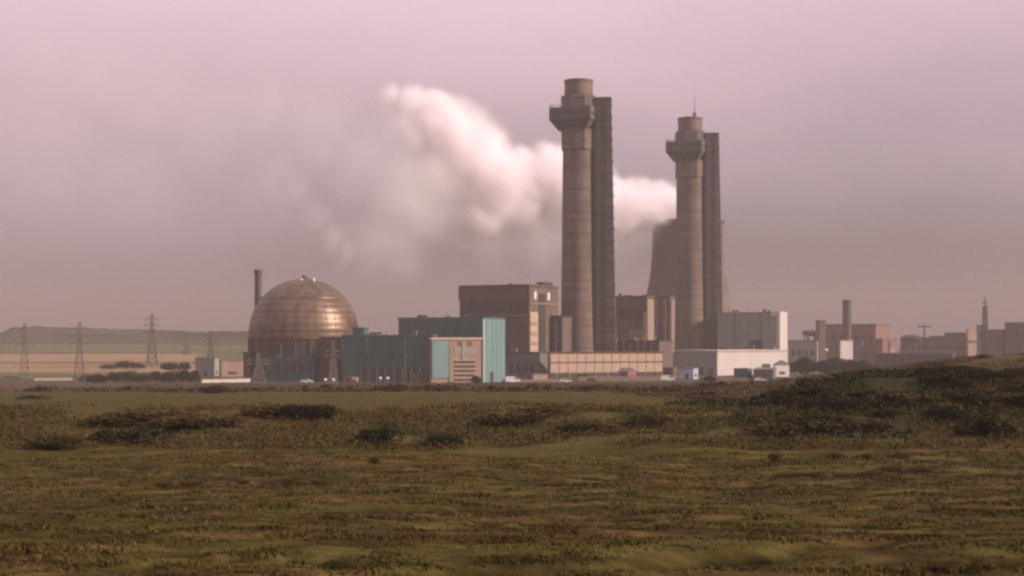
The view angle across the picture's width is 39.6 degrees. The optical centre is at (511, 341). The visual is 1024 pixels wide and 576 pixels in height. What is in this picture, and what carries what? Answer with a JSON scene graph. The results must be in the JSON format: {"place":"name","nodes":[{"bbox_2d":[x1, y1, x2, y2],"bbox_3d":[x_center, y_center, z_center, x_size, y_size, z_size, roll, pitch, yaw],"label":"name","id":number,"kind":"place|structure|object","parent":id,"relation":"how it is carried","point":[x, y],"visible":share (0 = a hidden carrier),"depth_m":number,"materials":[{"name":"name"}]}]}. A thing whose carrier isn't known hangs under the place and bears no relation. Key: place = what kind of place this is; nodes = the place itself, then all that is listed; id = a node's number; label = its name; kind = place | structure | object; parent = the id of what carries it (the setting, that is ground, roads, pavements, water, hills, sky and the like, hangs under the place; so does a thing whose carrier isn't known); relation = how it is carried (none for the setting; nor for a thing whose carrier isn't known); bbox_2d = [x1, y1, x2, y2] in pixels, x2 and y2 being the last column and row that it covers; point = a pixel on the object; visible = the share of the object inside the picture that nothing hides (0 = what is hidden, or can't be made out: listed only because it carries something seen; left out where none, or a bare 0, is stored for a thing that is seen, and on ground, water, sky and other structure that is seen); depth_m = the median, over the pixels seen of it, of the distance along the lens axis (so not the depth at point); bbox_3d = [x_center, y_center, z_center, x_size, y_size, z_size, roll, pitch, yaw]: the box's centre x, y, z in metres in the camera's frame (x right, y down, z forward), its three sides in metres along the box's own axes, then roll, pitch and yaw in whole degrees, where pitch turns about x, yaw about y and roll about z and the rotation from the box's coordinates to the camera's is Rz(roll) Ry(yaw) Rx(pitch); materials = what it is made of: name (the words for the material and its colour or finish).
{"place":"outdoors","nodes":[
{"label":"outdoors","id":0,"kind":"place"},
{"bbox_2d":[352,327,368,334],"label":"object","id":1,"kind":"structure","parent":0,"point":[360,330],"depth_m":524.66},
{"bbox_2d":[0,326,1023,575],"bbox_3d":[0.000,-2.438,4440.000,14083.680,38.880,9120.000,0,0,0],"label":"ground","id":2,"kind":"structure","parent":0,"point":[52,352],"depth_m":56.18,"materials":[{"name":"plant"}]},
{"bbox_2d":[15,323,33,383],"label":"electricity pylon","id":3,"kind":"object","parent":2,"relation":"on","point":[26,360],"visible":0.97,"depth_m":429.53,"materials":[{"name":"metal"}]},
{"bbox_2d":[15,395,52,399],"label":"bush","id":4,"kind":"object","parent":2,"relation":"on","point":[25,397],"visible":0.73,"depth_m":177.42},
{"bbox_2d":[28,433,88,447],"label":"bush","id":5,"kind":"object","parent":2,"relation":"on","point":[57,439],"visible":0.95,"depth_m":79.27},
{"bbox_2d":[70,322,88,384],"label":"electricity pylon","id":6,"kind":"object","parent":2,"relation":"on","point":[78,343],"visible":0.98,"depth_m":454.50,"materials":[{"name":"metal"}]},
{"bbox_2d":[89,373,108,382],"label":"broadleaf tree","id":7,"kind":"object","parent":2,"relation":"on","point":[98,378],"visible":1,"depth_m":498.30,"materials":[{"name":"green plant"}]},
{"bbox_2d":[106,371,125,382],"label":"broadleaf tree","id":8,"kind":"object","parent":2,"relation":"on","point":[116,376],"visible":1,"depth_m":497.76,"materials":[{"name":"green plant"}]},
{"bbox_2d":[88,425,176,442],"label":"bush","id":9,"kind":"object","parent":2,"relation":"on","point":[145,434],"visible":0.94,"depth_m":81.41,"materials":[{"name":"green plant"}]},
{"bbox_2d":[131,372,153,381],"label":"broadleaf tree","id":10,"kind":"object","parent":2,"relation":"on","point":[143,377],"visible":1,"depth_m":495.91,"materials":[{"name":"green plant"}]},
{"bbox_2d":[89,409,209,425],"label":"bush","id":11,"kind":"object","parent":2,"relation":"on","point":[127,415],"visible":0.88,"depth_m":88.77,"materials":[{"name":"plant"}]},
{"bbox_2d":[143,313,160,365],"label":"electricity pylon","id":12,"kind":"object","parent":2,"relation":"on","point":[151,331],"visible":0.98,"depth_m":799.11,"materials":[{"name":"metal"}]},
{"bbox_2d":[159,370,177,382],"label":"broadleaf tree","id":13,"kind":"object","parent":2,"relation":"on","point":[169,377],"visible":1,"depth_m":496.50,"materials":[{"name":"green plant"}]},
{"bbox_2d":[160,362,181,370],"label":"broadleaf tree","id":14,"kind":"object","parent":2,"relation":"on","point":[169,366],"visible":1,"depth_m":688.42,"materials":[{"name":"green plant"}]},
{"bbox_2d":[3,382,341,391],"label":"perimeter fence","id":15,"kind":"object","parent":2,"relation":"on","point":[172,385],"visible":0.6,"depth_m":310.05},
{"bbox_2d":[175,370,189,382],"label":"broadleaf tree","id":16,"kind":"object","parent":2,"relation":"on","point":[182,375],"visible":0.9,"depth_m":504.09,"materials":[{"name":"green plant"}]},
{"bbox_2d":[145,413,247,426],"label":"bush","id":17,"kind":"object","parent":2,"relation":"on","point":[185,420],"visible":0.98,"depth_m":86.91,"materials":[{"name":"plant"}]},
{"bbox_2d":[195,358,218,375],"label":"grey building","id":18,"kind":"structure","parent":2,"relation":"on","point":[206,366],"depth_m":611.58,"materials":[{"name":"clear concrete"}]},
{"bbox_2d":[203,330,218,357],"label":"electricity pylon","id":19,"kind":"object","parent":2,"relation":"on","point":[211,345],"visible":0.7,"depth_m":639.55,"materials":[{"name":"metal"}]},
{"bbox_2d":[196,385,227,393],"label":"bush","id":20,"kind":"object","parent":2,"relation":"on","point":[214,389],"visible":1,"depth_m":261.50,"materials":[{"name":"green plant"}]},
{"bbox_2d":[201,378,250,382],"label":"wall","id":21,"kind":"structure","parent":2,"relation":"on","point":[225,380],"depth_m":512.43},
{"bbox_2d":[219,360,242,376],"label":"flat roofed building","id":22,"kind":"structure","parent":2,"relation":"on","point":[230,368],"depth_m":602.16,"materials":[{"name":"beige concrete"}]},
{"bbox_2d":[242,352,252,377],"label":"service block","id":23,"kind":"structure","parent":2,"relation":"on","point":[247,371],"depth_m":536.42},
{"bbox_2d":[253,270,261,306],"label":"flue stack","id":24,"kind":"object","parent":2,"relation":"on","point":[258,285],"visible":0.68,"depth_m":564.85,"materials":[{"name":"paint"}]},
{"bbox_2d":[245,353,270,384],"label":"electricity pylon","id":25,"kind":"object","parent":2,"relation":"on","point":[256,364],"visible":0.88,"depth_m":399.32,"materials":[{"name":"metal"}]},
{"bbox_2d":[239,402,309,416],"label":"bush","id":26,"kind":"object","parent":2,"relation":"on","point":[273,408],"visible":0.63,"depth_m":91.81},
{"bbox_2d":[265,355,317,381],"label":"plant room","id":27,"kind":"object","parent":2,"relation":"on","point":[289,369],"visible":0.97,"depth_m":525.66,"materials":[{"name":"metal"}]},
{"bbox_2d":[247,275,357,380],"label":"reactor dome","id":28,"kind":"structure","parent":2,"relation":"on","point":[299,317],"depth_m":531.75,"materials":[{"name":"metal"}]},
{"bbox_2d":[279,403,338,419],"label":"bush","id":29,"kind":"object","parent":2,"relation":"on","point":[306,410],"visible":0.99,"depth_m":91.13,"materials":[{"name":"green plant"}]},
{"bbox_2d":[315,337,341,381],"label":"annex building","id":30,"kind":"structure","parent":2,"relation":"on","point":[323,344],"depth_m":528.11,"materials":[{"name":"concrete"}]},
{"bbox_2d":[325,341,340,383],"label":"electricity pylon","id":31,"kind":"object","parent":2,"relation":"on","point":[333,349],"visible":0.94,"depth_m":469.52,"materials":[{"name":"metal"}]},
{"bbox_2d":[355,422,404,445],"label":"bush","id":32,"kind":"object","parent":2,"relation":"on","point":[383,435],"visible":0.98,"depth_m":81.62,"materials":[{"name":"green plant"}]},
{"bbox_2d":[341,330,439,381],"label":"teal hall","id":33,"kind":"structure","parent":2,"relation":"on","point":[393,358],"depth_m":516.27,"materials":[{"name":"metal"}]},
{"bbox_2d":[383,383,405,391],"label":"bush","id":34,"kind":"object","parent":2,"relation":"on","point":[395,388],"visible":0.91,"depth_m":284.54,"materials":[{"name":"green plant"}]},
{"bbox_2d":[0,366,874,392],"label":"rough ground scrub","id":35,"kind":"object","parent":2,"relation":"on","point":[467,387],"visible":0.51,"depth_m":296.38,"materials":[{"name":"plant"}]},
{"bbox_2d":[418,432,463,444],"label":"bush","id":36,"kind":"object","parent":2,"relation":"on","point":[447,436],"visible":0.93,"depth_m":81.44,"materials":[{"name":"green plant"}]},
{"bbox_2d":[397,312,505,382],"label":"long teal building","id":37,"kind":"structure","parent":2,"relation":"on","point":[489,330],"depth_m":519.06,"materials":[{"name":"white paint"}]},
{"bbox_2d":[429,337,481,383],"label":"office annex","id":38,"kind":"object","parent":2,"relation":"on","point":[456,359],"visible":0.91,"depth_m":496.12,"materials":[{"name":"concrete"}]},
{"bbox_2d":[458,279,558,351],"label":"reactor building","id":39,"kind":"structure","parent":2,"relation":"on","point":[526,311],"depth_m":606.19,"materials":[{"name":"brown paint"}]},
{"bbox_2d":[0,378,1023,451],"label":"bank scrub","id":40,"kind":"object","parent":2,"relation":"on","point":[34,411],"visible":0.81,"depth_m":87.47,"materials":[{"name":"plant"}]},
{"bbox_2d":[474,409,549,422],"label":"bush","id":41,"kind":"object","parent":2,"relation":"on","point":[503,415],"visible":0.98,"depth_m":92.16,"materials":[{"name":"plant"}]},
{"bbox_2d":[342,381,693,388],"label":"perimeter fence","id":42,"kind":"object","parent":2,"relation":"on","point":[524,384],"visible":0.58,"depth_m":337.79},
{"bbox_2d":[505,348,547,376],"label":"link block","id":43,"kind":"structure","parent":2,"relation":"on","point":[519,364],"depth_m":593.52,"materials":[{"name":"concrete"}]},
{"bbox_2d":[524,374,547,378],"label":"storage hut","id":44,"kind":"object","parent":2,"relation":"on","point":[535,376],"visible":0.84,"depth_m":562.24,"materials":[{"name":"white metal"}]},
{"bbox_2d":[504,406,579,413],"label":"bush","id":45,"kind":"object","parent":2,"relation":"on","point":[547,410],"visible":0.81,"depth_m":95.30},
{"bbox_2d":[550,315,572,351],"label":"turbine block","id":46,"kind":"structure","parent":2,"relation":"on","point":[560,333],"depth_m":618.46,"materials":[{"name":"concrete"}]},
{"bbox_2d":[549,78,616,351],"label":"chimney tower","id":47,"kind":"structure","parent":2,"relation":"on","point":[580,118],"depth_m":628.92,"materials":[{"name":"concrete"}]},
{"bbox_2d":[554,420,621,432],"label":"bush","id":48,"kind":"object","parent":2,"relation":"on","point":[578,425],"visible":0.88,"depth_m":89.05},
{"bbox_2d":[547,351,663,377],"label":"panelled building","id":49,"kind":"structure","parent":2,"relation":"on","point":[598,364],"depth_m":595.97,"materials":[{"name":"concrete"}]},
{"bbox_2d":[579,377,670,380],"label":"wall","id":50,"kind":"structure","parent":2,"relation":"on","point":[625,378],"depth_m":542.16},
{"bbox_2d":[618,368,635,376],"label":"storage hut","id":51,"kind":"object","parent":2,"relation":"on","point":[627,372],"visible":0.57,"depth_m":549.77,"materials":[{"name":"red paint"}]},
{"bbox_2d":[615,293,654,339],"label":"reactor building","id":52,"kind":"structure","parent":2,"relation":"on","point":[635,316],"depth_m":708.17,"materials":[{"name":"concrete"}]},
{"bbox_2d":[616,335,673,366],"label":"machinery block","id":53,"kind":"structure","parent":2,"relation":"on","point":[665,346],"depth_m":666.19,"materials":[{"name":"metal"}]},
{"bbox_2d":[621,409,669,426],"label":"bush","id":54,"kind":"object","parent":2,"relation":"on","point":[642,417],"visible":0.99,"depth_m":91.17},
{"bbox_2d":[654,296,674,352],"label":"brick plant block","id":55,"kind":"structure","parent":2,"relation":"on","point":[664,317],"depth_m":772.10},
{"bbox_2d":[662,367,677,377],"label":"storage hut","id":56,"kind":"object","parent":2,"relation":"on","point":[672,371],"visible":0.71,"depth_m":576.16,"materials":[{"name":"brown paint"}]},
{"bbox_2d":[678,367,697,378],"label":"storage container","id":57,"kind":"object","parent":2,"relation":"on","point":[687,372],"visible":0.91,"depth_m":561.35,"materials":[{"name":"metal"}]},
{"bbox_2d":[646,219,733,311],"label":"cooling tower","id":58,"kind":"structure","parent":2,"relation":"on","point":[662,273],"depth_m":855.45,"materials":[{"name":"concrete"}]},
{"bbox_2d":[666,95,722,366],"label":"chimney tower","id":59,"kind":"structure","parent":2,"relation":"on","point":[692,150],"depth_m":736.48,"materials":[{"name":"concrete"}]},
{"bbox_2d":[673,344,787,375],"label":"white low building","id":60,"kind":"structure","parent":2,"relation":"on","point":[716,362],"depth_m":632.66,"materials":[{"name":"concrete"}]},
{"bbox_2d":[733,368,752,378],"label":"storage hut","id":61,"kind":"object","parent":2,"relation":"on","point":[742,372],"visible":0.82,"depth_m":561.39,"materials":[{"name":"green paint"}]},
{"bbox_2d":[717,307,786,349],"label":"grey block","id":62,"kind":"structure","parent":2,"relation":"on","point":[763,330],"depth_m":725.68,"materials":[{"name":"metal"}]},
{"bbox_2d":[753,367,775,379],"bbox_3d":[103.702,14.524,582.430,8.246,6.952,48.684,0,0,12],"label":"storage hut","id":63,"kind":"object","parent":2,"relation":"on","point":[767,373],"visible":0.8,"depth_m":559.03,"materials":[{"name":"grey paint"}]},
{"bbox_2d":[756,389,797,399],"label":"bush","id":64,"kind":"object","parent":2,"relation":"on","point":[776,397],"visible":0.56,"depth_m":107.74,"materials":[{"name":"green plant"}]},
{"bbox_2d":[749,421,805,435],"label":"bush","id":65,"kind":"object","parent":2,"relation":"on","point":[768,427],"visible":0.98,"depth_m":85.15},
{"bbox_2d":[751,395,811,406],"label":"bush","id":66,"kind":"object","parent":2,"relation":"on","point":[786,400],"visible":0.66,"depth_m":104.50,"materials":[{"name":"green plant"}]},
{"bbox_2d":[773,360,789,376],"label":"storage hut","id":67,"kind":"object","parent":2,"relation":"on","point":[781,367],"visible":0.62,"depth_m":601.64,"materials":[{"name":"white paint"}]},
{"bbox_2d":[759,386,807,400],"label":"bush","id":68,"kind":"object","parent":2,"relation":"on","point":[793,389],"visible":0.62,"depth_m":107.64,"materials":[{"name":"green plant"}]},
{"bbox_2d":[773,413,809,428],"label":"bush","id":69,"kind":"object","parent":2,"relation":"on","point":[792,418],"visible":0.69,"depth_m":86.29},
{"bbox_2d":[788,340,818,362],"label":"grey sheds","id":70,"kind":"object","parent":2,"relation":"on","point":[798,349],"visible":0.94,"depth_m":985.56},
{"bbox_2d":[796,356,821,374],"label":"broadleaf tree","id":71,"kind":"object","parent":2,"relation":"on","point":[807,365],"visible":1,"depth_m":628.25,"materials":[{"name":"green plant"}]},
{"bbox_2d":[795,384,833,397],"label":"bush","id":72,"kind":"object","parent":2,"relation":"on","point":[815,390],"visible":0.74,"depth_m":106.99,"materials":[{"name":"green plant"}]},
{"bbox_2d":[608,353,1023,400],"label":"hillside scrub","id":73,"kind":"object","parent":2,"relation":"on","point":[663,394],"visible":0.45,"depth_m":225.52,"materials":[{"name":"plant"}]},
{"bbox_2d":[815,320,826,360],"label":"brick shaft","id":74,"kind":"object","parent":2,"relation":"on","point":[821,331],"visible":0.82,"depth_m":982.93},
{"bbox_2d":[798,419,845,431],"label":"bush","id":75,"kind":"object","parent":2,"relation":"on","point":[825,426],"visible":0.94,"depth_m":85.23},
{"bbox_2d":[796,414,856,431],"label":"bush","id":76,"kind":"object","parent":2,"relation":"on","point":[821,419],"visible":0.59,"depth_m":86.15,"materials":[{"name":"green plant"}]},
{"bbox_2d":[822,356,843,374],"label":"broadleaf tree","id":77,"kind":"object","parent":2,"relation":"on","point":[830,365],"visible":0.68,"depth_m":625.07,"materials":[{"name":"green plant"}]},
{"bbox_2d":[662,367,1023,439],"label":"bushes","id":78,"kind":"object","parent":2,"relation":"on","point":[746,401],"visible":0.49,"depth_m":96.18,"materials":[{"name":"green plant"}]},
{"bbox_2d":[834,359,856,371],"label":"broadleaf tree","id":79,"kind":"object","parent":2,"relation":"on","point":[844,365],"visible":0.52,"depth_m":613.44,"materials":[{"name":"green plant"}]},
{"bbox_2d":[839,340,852,360],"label":"pale pink building","id":80,"kind":"structure","parent":2,"relation":"on","point":[846,349],"depth_m":962.45,"materials":[{"name":"red paint"}]},
{"bbox_2d":[842,300,851,339],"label":"flue stack","id":81,"kind":"object","parent":2,"relation":"on","point":[846,324],"visible":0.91,"depth_m":997.38,"materials":[{"name":"paint"}]},
{"bbox_2d":[826,324,890,361],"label":"brick works","id":82,"kind":"structure","parent":2,"relation":"on","point":[864,336],"depth_m":1016.67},
{"bbox_2d":[848,390,878,398],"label":"bush","id":83,"kind":"object","parent":2,"relation":"on","point":[868,393],"visible":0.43,"depth_m":100.56,"materials":[{"name":"green plant"}]},
{"bbox_2d":[849,360,878,369],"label":"broadleaf tree","id":84,"kind":"object","parent":2,"relation":"on","point":[861,364],"visible":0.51,"depth_m":597.39,"materials":[{"name":"green plant"}]},
{"bbox_2d":[849,417,893,430],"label":"bush","id":85,"kind":"object","parent":2,"relation":"on","point":[866,422],"visible":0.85,"depth_m":86.97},
{"bbox_2d":[865,408,901,417],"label":"bush","id":86,"kind":"object","parent":2,"relation":"on","point":[883,412],"visible":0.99,"depth_m":91.66,"materials":[{"name":"green plant"}]},
{"bbox_2d":[875,338,897,352],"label":"stepped pink block","id":87,"kind":"structure","parent":2,"relation":"on","point":[884,345],"depth_m":1003.75,"materials":[{"name":"concrete"}]},
{"bbox_2d":[867,390,930,405],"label":"bush","id":88,"kind":"object","parent":2,"relation":"on","point":[890,396],"visible":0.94,"depth_m":95.53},
{"bbox_2d":[901,334,922,352],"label":"water tank","id":89,"kind":"object","parent":2,"relation":"on","point":[913,338],"visible":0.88,"depth_m":1025.81,"materials":[{"name":"paint"}]},
{"bbox_2d":[874,353,956,367],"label":"dark long shed","id":90,"kind":"structure","parent":2,"relation":"on","point":[887,360],"depth_m":772.78,"materials":[{"name":"metal"}]},
{"bbox_2d":[899,332,965,357],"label":"office block","id":91,"kind":"structure","parent":2,"relation":"on","point":[951,342],"depth_m":1051.21,"materials":[{"name":"concrete"}]},
{"bbox_2d":[912,394,957,403],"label":"bush","id":92,"kind":"object","parent":2,"relation":"on","point":[935,397],"visible":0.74,"depth_m":95.59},
{"bbox_2d":[916,371,957,384],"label":"bush","id":93,"kind":"object","parent":2,"relation":"on","point":[929,376],"visible":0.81,"depth_m":103.72,"materials":[{"name":"green plant"}]},
{"bbox_2d":[916,374,970,384],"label":"bush","id":94,"kind":"object","parent":2,"relation":"on","point":[941,378],"visible":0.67,"depth_m":103.23,"materials":[{"name":"green plant"}]},
{"bbox_2d":[927,366,960,377],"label":"bush","id":95,"kind":"object","parent":2,"relation":"on","point":[943,369],"visible":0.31,"depth_m":105.52,"materials":[{"name":"green plant"}]},
{"bbox_2d":[925,402,973,414],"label":"bush","id":96,"kind":"object","parent":2,"relation":"on","point":[938,408],"visible":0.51,"depth_m":91.49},
{"bbox_2d":[940,405,975,422],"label":"bush","id":97,"kind":"object","parent":2,"relation":"on","point":[955,412],"visible":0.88,"depth_m":89.45,"materials":[{"name":"green plant"}]},
{"bbox_2d":[942,365,985,371],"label":"bush","id":98,"kind":"object","parent":2,"relation":"on","point":[963,368],"visible":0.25,"depth_m":114.10,"materials":[{"name":"green plant"}]},
{"bbox_2d":[941,389,1000,404],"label":"bush","id":99,"kind":"object","parent":2,"relation":"on","point":[961,395],"visible":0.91,"depth_m":94.51,"materials":[{"name":"green plant"}]},
{"bbox_2d":[966,329,976,356],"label":"pink tower block","id":100,"kind":"structure","parent":2,"relation":"on","point":[971,342],"depth_m":1032.29,"materials":[{"name":"red paint"}]},
{"bbox_2d":[967,367,995,380],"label":"bush","id":101,"kind":"object","parent":2,"relation":"on","point":[984,373],"visible":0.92,"depth_m":105.71,"materials":[{"name":"green plant"}]},
{"bbox_2d":[976,325,989,354],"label":"greenish tower","id":102,"kind":"structure","parent":2,"relation":"on","point":[979,331],"depth_m":1002.82,"materials":[{"name":"grey paint"}]},
{"bbox_2d":[981,297,987,354],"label":"lattice mast","id":103,"kind":"object","parent":2,"relation":"on","point":[984,317],"visible":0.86,"depth_m":989.05,"materials":[{"name":"metal"}]},
{"bbox_2d":[951,411,1020,437],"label":"bush","id":104,"kind":"object","parent":2,"relation":"on","point":[997,427],"visible":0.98,"depth_m":83.80,"materials":[{"name":"green plant"}]},
{"bbox_2d":[986,329,1004,356],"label":"brown hall","id":105,"kind":"structure","parent":2,"relation":"on","point":[995,342],"depth_m":982.77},
{"bbox_2d":[994,370,1023,379],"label":"bush","id":106,"kind":"object","parent":2,"relation":"on","point":[1007,375],"visible":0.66,"depth_m":106.55,"materials":[{"name":"green plant"}]},
{"bbox_2d":[998,394,1023,406],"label":"bush","id":107,"kind":"object","parent":2,"relation":"on","point":[1013,399],"visible":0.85,"depth_m":93.29,"materials":[{"name":"green plant"}]},
{"bbox_2d":[1004,322,1023,354],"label":"tall brown hall","id":108,"kind":"structure","parent":2,"relation":"on","point":[1014,337],"depth_m":972.58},
{"bbox_2d":[0,0,1023,343],"label":"sky","id":109,"kind":"structure","parent":0,"point":[395,156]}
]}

